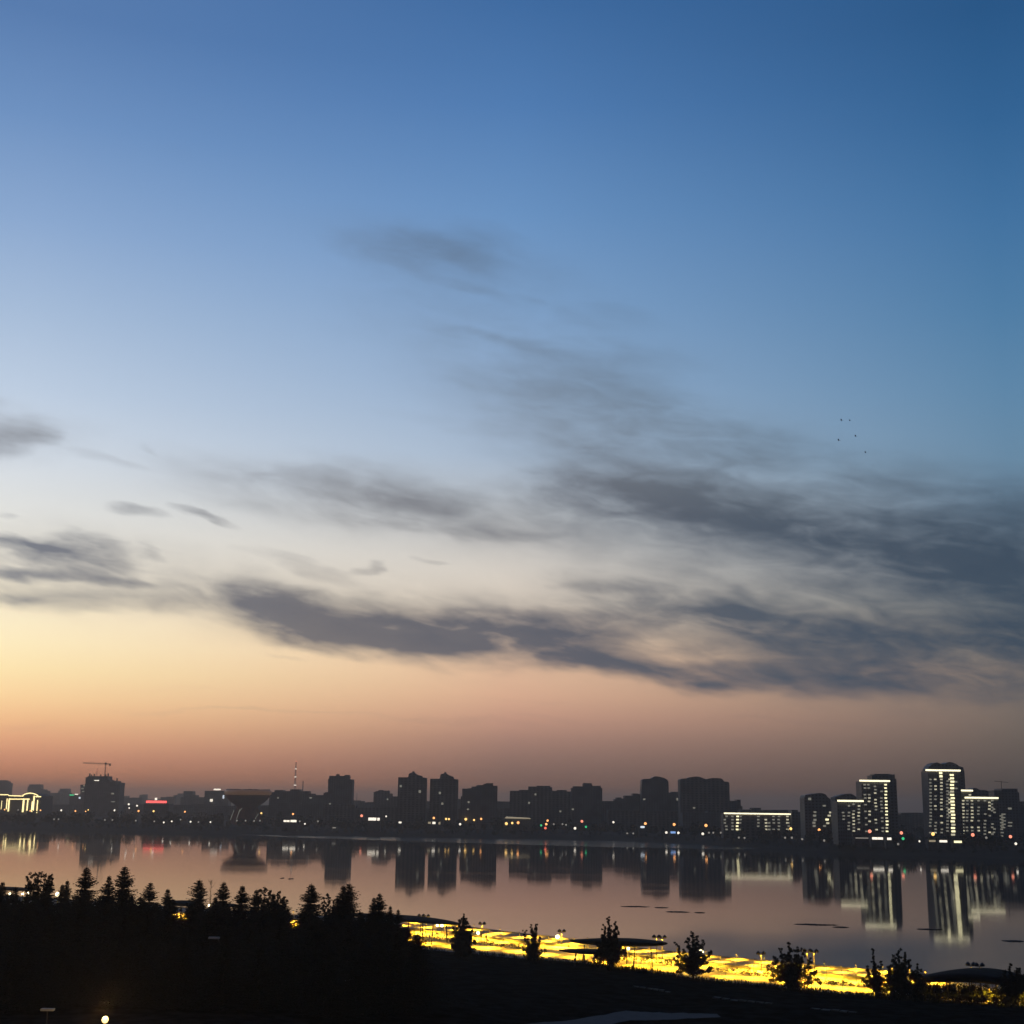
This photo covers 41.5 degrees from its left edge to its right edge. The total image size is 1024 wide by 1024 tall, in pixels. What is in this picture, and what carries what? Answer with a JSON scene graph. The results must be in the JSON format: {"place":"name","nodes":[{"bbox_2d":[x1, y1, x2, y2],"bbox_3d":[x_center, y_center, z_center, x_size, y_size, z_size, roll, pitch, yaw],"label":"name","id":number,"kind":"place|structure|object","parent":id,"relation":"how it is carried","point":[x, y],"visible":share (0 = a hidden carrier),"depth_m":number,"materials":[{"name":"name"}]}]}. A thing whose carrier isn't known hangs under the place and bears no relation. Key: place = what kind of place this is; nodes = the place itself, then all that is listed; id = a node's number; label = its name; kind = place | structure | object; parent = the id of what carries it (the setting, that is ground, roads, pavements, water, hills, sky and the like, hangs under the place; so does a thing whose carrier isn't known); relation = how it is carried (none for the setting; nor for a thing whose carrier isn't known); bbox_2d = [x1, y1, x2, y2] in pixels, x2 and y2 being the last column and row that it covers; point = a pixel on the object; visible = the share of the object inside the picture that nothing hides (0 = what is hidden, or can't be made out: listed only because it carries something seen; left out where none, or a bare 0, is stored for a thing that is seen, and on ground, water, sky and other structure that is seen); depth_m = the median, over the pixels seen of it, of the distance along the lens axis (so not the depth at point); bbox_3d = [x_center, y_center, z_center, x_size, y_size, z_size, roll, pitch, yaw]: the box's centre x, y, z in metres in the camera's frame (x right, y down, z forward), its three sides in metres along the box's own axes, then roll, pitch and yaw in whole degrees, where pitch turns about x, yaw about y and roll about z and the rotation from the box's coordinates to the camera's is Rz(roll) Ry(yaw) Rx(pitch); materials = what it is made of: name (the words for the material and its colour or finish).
{"place":"outdoors","nodes":[
{"label":"outdoors","id":0,"kind":"place"},
{"bbox_2d":[0,828,1023,974],"bbox_3d":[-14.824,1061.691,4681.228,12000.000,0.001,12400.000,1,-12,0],"label":"water","id":1,"kind":"structure","parent":0,"point":[750,902],"depth_m":656.03,"materials":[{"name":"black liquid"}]},
{"bbox_2d":[4,895,926,974],"bbox_3d":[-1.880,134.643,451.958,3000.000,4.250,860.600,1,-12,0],"label":"quay wall","id":2,"kind":"structure","parent":1,"relation":"in","point":[653,949],"depth_m":314.65,"materials":[{"name":"concrete"}]},
{"bbox_2d":[0,950,1023,1023],"bbox_3d":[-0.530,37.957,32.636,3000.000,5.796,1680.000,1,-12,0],"label":"ground","id":3,"kind":"structure","parent":0,"point":[514,991],"depth_m":224.13,"materials":[{"name":"soil"}]},
{"bbox_2d":[1,887,21,928],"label":"spruce tree","id":4,"kind":"object","parent":3,"relation":"on","point":[14,897],"visible":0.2,"depth_m":226.66,"materials":[{"name":"green plant"}]},
{"bbox_2d":[23,871,54,905],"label":"broadleaf tree","id":5,"kind":"object","parent":3,"relation":"on","point":[36,894],"visible":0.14,"depth_m":233.65,"materials":[{"name":"green plant"}]},
{"bbox_2d":[51,884,70,909],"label":"spruce tree","id":6,"kind":"object","parent":3,"relation":"on","point":[62,896],"visible":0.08,"depth_m":230.17,"materials":[{"name":"green plant"}]},
{"bbox_2d":[67,867,102,918],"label":"spruce tree","id":7,"kind":"object","parent":3,"relation":"on","point":[83,891],"visible":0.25,"depth_m":223.52,"materials":[{"name":"green plant"}]},
{"bbox_2d":[67,896,117,945],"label":"spruce tree","id":8,"kind":"object","parent":3,"relation":"on","point":[99,902],"visible":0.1,"depth_m":217.86,"materials":[{"name":"green plant"}]},
{"bbox_2d":[95,875,115,907],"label":"spruce tree","id":9,"kind":"object","parent":3,"relation":"on","point":[105,891],"visible":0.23,"depth_m":231.24,"materials":[{"name":"green plant"}]},
{"bbox_2d":[95,867,138,912],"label":"spruce tree","id":10,"kind":"object","parent":3,"relation":"on","point":[124,881],"visible":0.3,"depth_m":223.81,"materials":[{"name":"green plant"}]},
{"bbox_2d":[137,883,160,912],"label":"spruce tree","id":11,"kind":"object","parent":3,"relation":"on","point":[149,896],"visible":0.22,"depth_m":225.94,"materials":[{"name":"green plant"}]},
{"bbox_2d":[155,900,179,961],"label":"spruce tree","id":12,"kind":"object","parent":3,"relation":"on","point":[168,924],"visible":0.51,"depth_m":220.17,"materials":[{"name":"green plant"}]},
{"bbox_2d":[162,904,204,958],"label":"spruce tree","id":13,"kind":"object","parent":3,"relation":"on","point":[190,913],"visible":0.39,"depth_m":216.95,"materials":[{"name":"green plant"}]},
{"bbox_2d":[177,880,209,918],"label":"spruce tree","id":14,"kind":"object","parent":3,"relation":"on","point":[199,899],"visible":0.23,"depth_m":230.29,"materials":[{"name":"green plant"}]},
{"bbox_2d":[161,905,238,971],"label":"spruce tree","id":15,"kind":"object","parent":3,"relation":"on","point":[214,915],"visible":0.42,"depth_m":213.58,"materials":[{"name":"green plant"}]},
{"bbox_2d":[195,912,243,967],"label":"spruce tree","id":16,"kind":"object","parent":3,"relation":"on","point":[229,930],"visible":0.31,"depth_m":212.20,"materials":[{"name":"green plant"}]},
{"bbox_2d":[210,882,233,917],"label":"spruce tree","id":17,"kind":"object","parent":3,"relation":"on","point":[223,890],"visible":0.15,"depth_m":230.80,"materials":[{"name":"green plant"}]},
{"bbox_2d":[230,885,258,924],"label":"spruce tree","id":18,"kind":"object","parent":3,"relation":"on","point":[240,909],"visible":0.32,"depth_m":228.66,"materials":[{"name":"green plant"}]},
{"bbox_2d":[255,886,271,916],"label":"pine tree","id":19,"kind":"object","parent":3,"relation":"on","point":[263,902],"visible":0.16,"depth_m":233.30,"materials":[{"name":"green plant"}]},
{"bbox_2d":[271,898,290,917],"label":"spruce tree","id":20,"kind":"object","parent":3,"relation":"on","point":[283,906],"visible":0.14,"depth_m":227.74,"materials":[{"name":"green plant"}]},
{"bbox_2d":[287,882,329,938],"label":"spruce tree","id":21,"kind":"object","parent":3,"relation":"on","point":[309,910],"visible":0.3,"depth_m":222.27,"materials":[{"name":"green plant"}]},
{"bbox_2d":[326,884,358,925],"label":"spruce tree","id":22,"kind":"object","parent":3,"relation":"on","point":[341,908],"visible":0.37,"depth_m":226.57,"materials":[{"name":"green plant"}]},
{"bbox_2d":[335,884,367,931],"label":"spruce tree","id":23,"kind":"object","parent":3,"relation":"on","point":[348,887],"visible":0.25,"depth_m":228.78,"materials":[{"name":"green plant"}]},
{"bbox_2d":[369,894,388,927],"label":"spruce tree","id":24,"kind":"object","parent":3,"relation":"on","point":[379,907],"visible":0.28,"depth_m":230.68,"materials":[{"name":"green plant"}]},
{"bbox_2d":[390,928,461,992],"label":"spruce tree","id":25,"kind":"object","parent":3,"relation":"on","point":[400,935],"visible":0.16,"depth_m":214.97,"materials":[{"name":"green plant"}]},
{"bbox_2d":[398,935,484,1014],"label":"spruce tree","id":26,"kind":"object","parent":3,"relation":"on","point":[415,946],"visible":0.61,"depth_m":197.23,"materials":[{"name":"green plant"}]},
{"bbox_2d":[449,914,476,958],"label":"pine tree","id":27,"kind":"object","parent":3,"relation":"on","point":[462,945],"visible":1,"depth_m":299.66,"materials":[{"name":"green plant"}]},
{"bbox_2d":[522,924,547,964],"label":"pine tree","id":28,"kind":"object","parent":3,"relation":"on","point":[531,950],"visible":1,"depth_m":291.10,"materials":[{"name":"green plant"}]},
{"bbox_2d":[559,949,626,968],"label":"canopy","id":29,"kind":"object","parent":3,"relation":"on","point":[585,951],"visible":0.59,"depth_m":288.50,"materials":[{"name":"metal"}]},
{"bbox_2d":[592,916,626,970],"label":"pine tree","id":30,"kind":"object","parent":3,"relation":"on","point":[609,951],"visible":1,"depth_m":281.42,"materials":[{"name":"green plant"}]},
{"bbox_2d":[673,931,713,976],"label":"pine tree","id":31,"kind":"object","parent":3,"relation":"on","point":[692,963],"visible":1,"depth_m":270.36,"materials":[{"name":"green plant"}]},
{"bbox_2d":[766,942,822,988],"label":"pine tree","id":32,"kind":"object","parent":3,"relation":"on","point":[791,974],"visible":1,"depth_m":256.20,"materials":[{"name":"green plant"}]},
{"bbox_2d":[0,815,1023,858],"bbox_3d":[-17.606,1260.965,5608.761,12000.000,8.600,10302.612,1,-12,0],"label":"bank","id":33,"kind":"structure","parent":0,"point":[1011,853],"depth_m":1624.35,"materials":[{"name":"black"}]},
{"bbox_2d":[0,780,12,795],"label":"apartment block","id":34,"kind":"structure","parent":33,"relation":"on","point":[6,786],"depth_m":3958.32,"materials":[{"name":"concrete"}]},
{"bbox_2d":[0,793,52,817],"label":"shopping hall","id":35,"kind":"structure","parent":33,"relation":"on","point":[23,803],"depth_m":2262.99,"materials":[{"name":"concrete"}]},
{"bbox_2d":[27,784,50,794],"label":"apartment block","id":36,"kind":"structure","parent":33,"relation":"on","point":[35,788],"depth_m":4534.26,"materials":[{"name":"concrete"}]},
{"bbox_2d":[58,789,71,804],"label":"apartment block","id":37,"kind":"structure","parent":33,"relation":"on","point":[66,793],"depth_m":4826.82,"materials":[{"name":"brick"}]},
{"bbox_2d":[51,805,82,814],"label":"block","id":38,"kind":"structure","parent":33,"relation":"on","point":[67,808],"depth_m":2845.42,"materials":[{"name":"concrete"}]},
{"bbox_2d":[69,785,84,804],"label":"office block","id":39,"kind":"structure","parent":33,"relation":"on","point":[76,799],"depth_m":3179.51,"materials":[{"name":"brick"}]},
{"bbox_2d":[83,773,124,816],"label":"unfinished tower","id":40,"kind":"structure","parent":33,"relation":"on","point":[103,795],"depth_m":2605.43,"materials":[{"name":"concrete"}]},
{"bbox_2d":[123,804,143,816],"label":"block","id":41,"kind":"structure","parent":33,"relation":"on","point":[134,808],"depth_m":2800.44,"materials":[{"name":"brick"}]},
{"bbox_2d":[144,798,173,819],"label":"shop building","id":42,"kind":"structure","parent":33,"relation":"on","point":[162,808],"depth_m":2198.49,"materials":[{"name":"concrete"}]},
{"bbox_2d":[180,791,203,804],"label":"apartment block","id":43,"kind":"structure","parent":33,"relation":"on","point":[189,797],"depth_m":3291.98,"materials":[{"name":"concrete"}]},
{"bbox_2d":[173,804,215,818],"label":"block","id":44,"kind":"structure","parent":33,"relation":"on","point":[193,808],"depth_m":2518.99,"materials":[{"name":"concrete"}]},
{"bbox_2d":[204,789,230,805],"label":"office block","id":45,"kind":"structure","parent":33,"relation":"on","point":[218,798],"depth_m":2891.93,"materials":[{"name":"grey glass"}]},
{"bbox_2d":[213,805,268,820],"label":"block","id":46,"kind":"structure","parent":33,"relation":"on","point":[229,810],"depth_m":2308.95,"materials":[{"name":"concrete"}]},
{"bbox_2d":[224,789,271,824],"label":"bowl building","id":47,"kind":"structure","parent":33,"relation":"on","point":[247,802],"depth_m":1891.54,"materials":[{"name":"grey metal"}]},
{"bbox_2d":[268,803,323,823],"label":"block","id":48,"kind":"structure","parent":33,"relation":"on","point":[314,810],"depth_m":2077.72,"materials":[{"name":"concrete"}]},
{"bbox_2d":[269,789,324,802],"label":"apartment block","id":49,"kind":"structure","parent":33,"relation":"on","point":[291,796],"depth_m":2159.63,"materials":[{"name":"concrete"}]},
{"bbox_2d":[324,774,353,804],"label":"apartment tower","id":50,"kind":"structure","parent":33,"relation":"on","point":[341,790],"depth_m":2050.80,"materials":[{"name":"concrete"}]},
{"bbox_2d":[323,804,356,824],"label":"block","id":51,"kind":"structure","parent":33,"relation":"on","point":[341,812],"depth_m":1973.77,"materials":[{"name":"brick"}]},
{"bbox_2d":[367,816,377,831],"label":"kiosk","id":52,"kind":"object","parent":33,"relation":"on","point":[371,823],"visible":1,"depth_m":1649.80,"materials":[{"name":"concrete"}]},
{"bbox_2d":[355,807,396,824],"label":"block","id":53,"kind":"structure","parent":33,"relation":"on","point":[390,813],"depth_m":1975.94,"materials":[{"name":"brick"}]},
{"bbox_2d":[373,790,397,806],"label":"apartment block","id":54,"kind":"structure","parent":33,"relation":"on","point":[382,798],"depth_m":2322.41,"materials":[{"name":"brick"}]},
{"bbox_2d":[397,771,426,827],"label":"apartment tower","id":55,"kind":"structure","parent":33,"relation":"on","point":[412,798],"depth_m":1857.14,"materials":[{"name":"brick"}]},
{"bbox_2d":[429,772,458,827],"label":"apartment tower","id":56,"kind":"structure","parent":33,"relation":"on","point":[443,797],"depth_m":1878.21,"materials":[{"name":"brick"}]},
{"bbox_2d":[460,783,497,828],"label":"apartment block","id":57,"kind":"structure","parent":33,"relation":"on","point":[478,802],"depth_m":1807.40,"materials":[{"name":"concrete"}]},
{"bbox_2d":[0,809,1023,853],"bbox_3d":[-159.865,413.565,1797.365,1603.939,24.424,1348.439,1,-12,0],"label":"treeline","id":58,"kind":"object","parent":33,"relation":"on","point":[218,820],"visible":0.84,"depth_m":1703.47,"materials":[{"name":"black plant"}]},
{"bbox_2d":[503,817,531,830],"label":"pavilion","id":59,"kind":"structure","parent":33,"relation":"on","point":[526,822],"depth_m":1699.43,"materials":[{"name":"concrete"}]},
{"bbox_2d":[509,786,570,828],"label":"apartment block","id":60,"kind":"structure","parent":33,"relation":"on","point":[539,805],"depth_m":1907.23,"materials":[{"name":"brick"}]},
{"bbox_2d":[571,783,601,829],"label":"apartment tower","id":61,"kind":"structure","parent":33,"relation":"on","point":[586,799],"depth_m":1876.70,"materials":[{"name":"concrete"}]},
{"bbox_2d":[601,793,639,826],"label":"apartment block","id":62,"kind":"structure","parent":33,"relation":"on","point":[632,802],"depth_m":1858.92,"materials":[{"name":"concrete"}]},
{"bbox_2d":[607,810,677,831],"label":"block","id":63,"kind":"structure","parent":33,"relation":"on","point":[658,819],"depth_m":1810.97,"materials":[{"name":"brick"}]},
{"bbox_2d":[640,776,668,810],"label":"apartment tower","id":64,"kind":"structure","parent":33,"relation":"on","point":[654,793],"depth_m":1846.92,"materials":[{"name":"concrete"}]},
{"bbox_2d":[669,792,677,810],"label":"apartment block","id":65,"kind":"structure","parent":33,"relation":"on","point":[673,801],"depth_m":1876.66,"materials":[{"name":"concrete"}]},
{"bbox_2d":[678,777,729,829],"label":"apartment tower","id":66,"kind":"structure","parent":33,"relation":"on","point":[698,795],"depth_m":1760.50,"materials":[{"name":"brick"}]},
{"bbox_2d":[681,811,731,832],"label":"block","id":67,"kind":"structure","parent":33,"relation":"on","point":[712,818],"depth_m":1712.40,"materials":[{"name":"concrete"}]},
{"bbox_2d":[721,813,790,837],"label":"lit apartment block","id":68,"kind":"structure","parent":33,"relation":"on","point":[733,824],"depth_m":1465.05,"materials":[{"name":"brick"}]},
{"bbox_2d":[738,808,787,812],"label":"apartment block","id":69,"kind":"structure","parent":33,"relation":"on","point":[755,810],"depth_m":1716.81,"materials":[{"name":"concrete"}]},
{"bbox_2d":[788,810,800,837],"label":"apartment block","id":70,"kind":"structure","parent":33,"relation":"on","point":[795,822],"depth_m":1459.55,"materials":[{"name":"concrete"}]},
{"bbox_2d":[800,793,831,840],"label":"apartment block","id":71,"kind":"structure","parent":33,"relation":"on","point":[815,812],"depth_m":1372.93,"materials":[{"name":"concrete"}]},
{"bbox_2d":[831,794,856,840],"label":"apartment block","id":72,"kind":"structure","parent":33,"relation":"on","point":[844,797],"depth_m":1347.98,"materials":[{"name":"concrete"}]},
{"bbox_2d":[832,800,863,844],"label":"lit apartment block","id":73,"kind":"structure","parent":33,"relation":"on","point":[847,820],"depth_m":1254.08,"materials":[{"name":"grey concrete"}]},
{"bbox_2d":[853,836,868,846],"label":"kiosk","id":74,"kind":"object","parent":33,"relation":"on","point":[858,841],"visible":0.81,"depth_m":1236.64,"materials":[{"name":"concrete"}]},
{"bbox_2d":[856,780,890,835],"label":"lit apartment tower","id":75,"kind":"structure","parent":33,"relation":"on","point":[874,795],"depth_m":1262.07,"materials":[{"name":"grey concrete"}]},
{"bbox_2d":[868,835,883,846],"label":"kiosk","id":76,"kind":"object","parent":33,"relation":"on","point":[877,840],"visible":1,"depth_m":1216.90,"materials":[{"name":"concrete"}]},
{"bbox_2d":[867,774,898,842],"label":"apartment tower","id":77,"kind":"structure","parent":33,"relation":"on","point":[893,804],"depth_m":1322.55,"materials":[{"name":"concrete"}]},
{"bbox_2d":[898,813,912,833],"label":"block","id":78,"kind":"structure","parent":33,"relation":"on","point":[905,819],"depth_m":1862.11,"materials":[{"name":"concrete"}]},
{"bbox_2d":[912,813,923,831],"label":"block","id":79,"kind":"structure","parent":33,"relation":"on","point":[917,820],"depth_m":2015.56,"materials":[{"name":"brick"}]},
{"bbox_2d":[921,769,962,843],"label":"lit apartment tower","id":80,"kind":"structure","parent":33,"relation":"on","point":[942,803],"depth_m":1263.30,"materials":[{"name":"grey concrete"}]},
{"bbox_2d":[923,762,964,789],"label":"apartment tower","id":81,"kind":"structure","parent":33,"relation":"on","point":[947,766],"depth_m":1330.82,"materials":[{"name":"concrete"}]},
{"bbox_2d":[962,797,1000,844],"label":"lit apartment block","id":82,"kind":"structure","parent":33,"relation":"on","point":[980,815],"depth_m":1263.32,"materials":[{"name":"grey glass"}]},
{"bbox_2d":[988,789,1021,840],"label":"apartment tower","id":83,"kind":"structure","parent":33,"relation":"on","point":[1009,812],"depth_m":1479.86,"materials":[{"name":"concrete"}]},
{"bbox_2d":[3,897,1020,1005],"bbox_3d":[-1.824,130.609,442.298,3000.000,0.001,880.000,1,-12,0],"label":"promenade","id":84,"kind":"structure","parent":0,"point":[554,952],"depth_m":305.09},
{"bbox_2d":[355,913,461,944],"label":"canopy","id":85,"kind":"object","parent":84,"relation":"on","point":[418,919],"visible":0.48,"depth_m":335.29,"materials":[{"name":"metal"}]},
{"bbox_2d":[409,928,569,946],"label":"seat wall","id":86,"kind":"structure","parent":84,"relation":"on","point":[521,941],"depth_m":345.36,"materials":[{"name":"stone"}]},
{"bbox_2d":[477,938,526,948],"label":"hedge","id":87,"kind":"object","parent":84,"relation":"on","point":[504,945],"visible":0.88,"depth_m":327.76,"materials":[{"name":"green plant"}]},
{"bbox_2d":[570,938,667,966],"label":"canopy","id":88,"kind":"object","parent":84,"relation":"on","point":[629,942],"visible":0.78,"depth_m":288.83,"materials":[{"name":"metal"}]},
{"bbox_2d":[707,964,776,976],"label":"hedge","id":89,"kind":"object","parent":84,"relation":"on","point":[751,973],"visible":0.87,"depth_m":279.39,"materials":[{"name":"green plant"}]},
{"bbox_2d":[627,953,871,979],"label":"seat wall","id":90,"kind":"structure","parent":84,"relation":"on","point":[764,969],"depth_m":288.89,"materials":[{"name":"stone"}]},
{"bbox_2d":[860,948,890,995],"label":"pine tree","id":91,"kind":"object","parent":84,"relation":"on","point":[876,982],"visible":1,"depth_m":249.24,"materials":[{"name":"green plant"}]},
{"bbox_2d":[883,948,912,995],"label":"pine tree","id":92,"kind":"object","parent":84,"relation":"on","point":[899,979],"visible":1,"depth_m":249.74,"materials":[{"name":"green plant"}]},
{"bbox_2d":[911,963,927,992],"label":"pine tree","id":93,"kind":"object","parent":84,"relation":"on","point":[918,985],"visible":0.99,"depth_m":248.59,"materials":[{"name":"green plant"}]},
{"bbox_2d":[863,976,1008,998],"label":"hedge","id":94,"kind":"object","parent":84,"relation":"on","point":[951,987],"visible":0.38,"depth_m":253.78,"materials":[{"name":"green plant"}]},
{"bbox_2d":[871,986,1023,1006],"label":"hedge","id":95,"kind":"object","parent":84,"relation":"on","point":[954,996],"visible":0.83,"depth_m":245.04,"materials":[{"name":"green plant"}]},
{"bbox_2d":[912,968,1017,993],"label":"canopy","id":96,"kind":"object","parent":84,"relation":"on","point":[981,975],"visible":0.66,"depth_m":248.47,"materials":[{"name":"metal"}]},
{"bbox_2d":[995,963,1023,1001],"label":"pine tree","id":97,"kind":"object","parent":84,"relation":"on","point":[1011,989],"visible":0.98,"depth_m":242.73,"materials":[{"name":"green plant"}]},
{"bbox_2d":[0,0,1023,812],"label":"sky","id":98,"kind":"structure","parent":0,"point":[390,390],"materials":[{"name":"blue"}]},
{"bbox_2d":[529,1011,719,1023],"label":"path","id":99,"kind":"structure","parent":0,"point":[616,1017],"depth_m":210.49,"materials":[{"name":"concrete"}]},
{"bbox_2d":[411,946,1023,1007],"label":"tall grass","id":100,"kind":"structure","parent":0,"point":[884,995],"depth_m":260.78,"materials":[{"name":"plant"}]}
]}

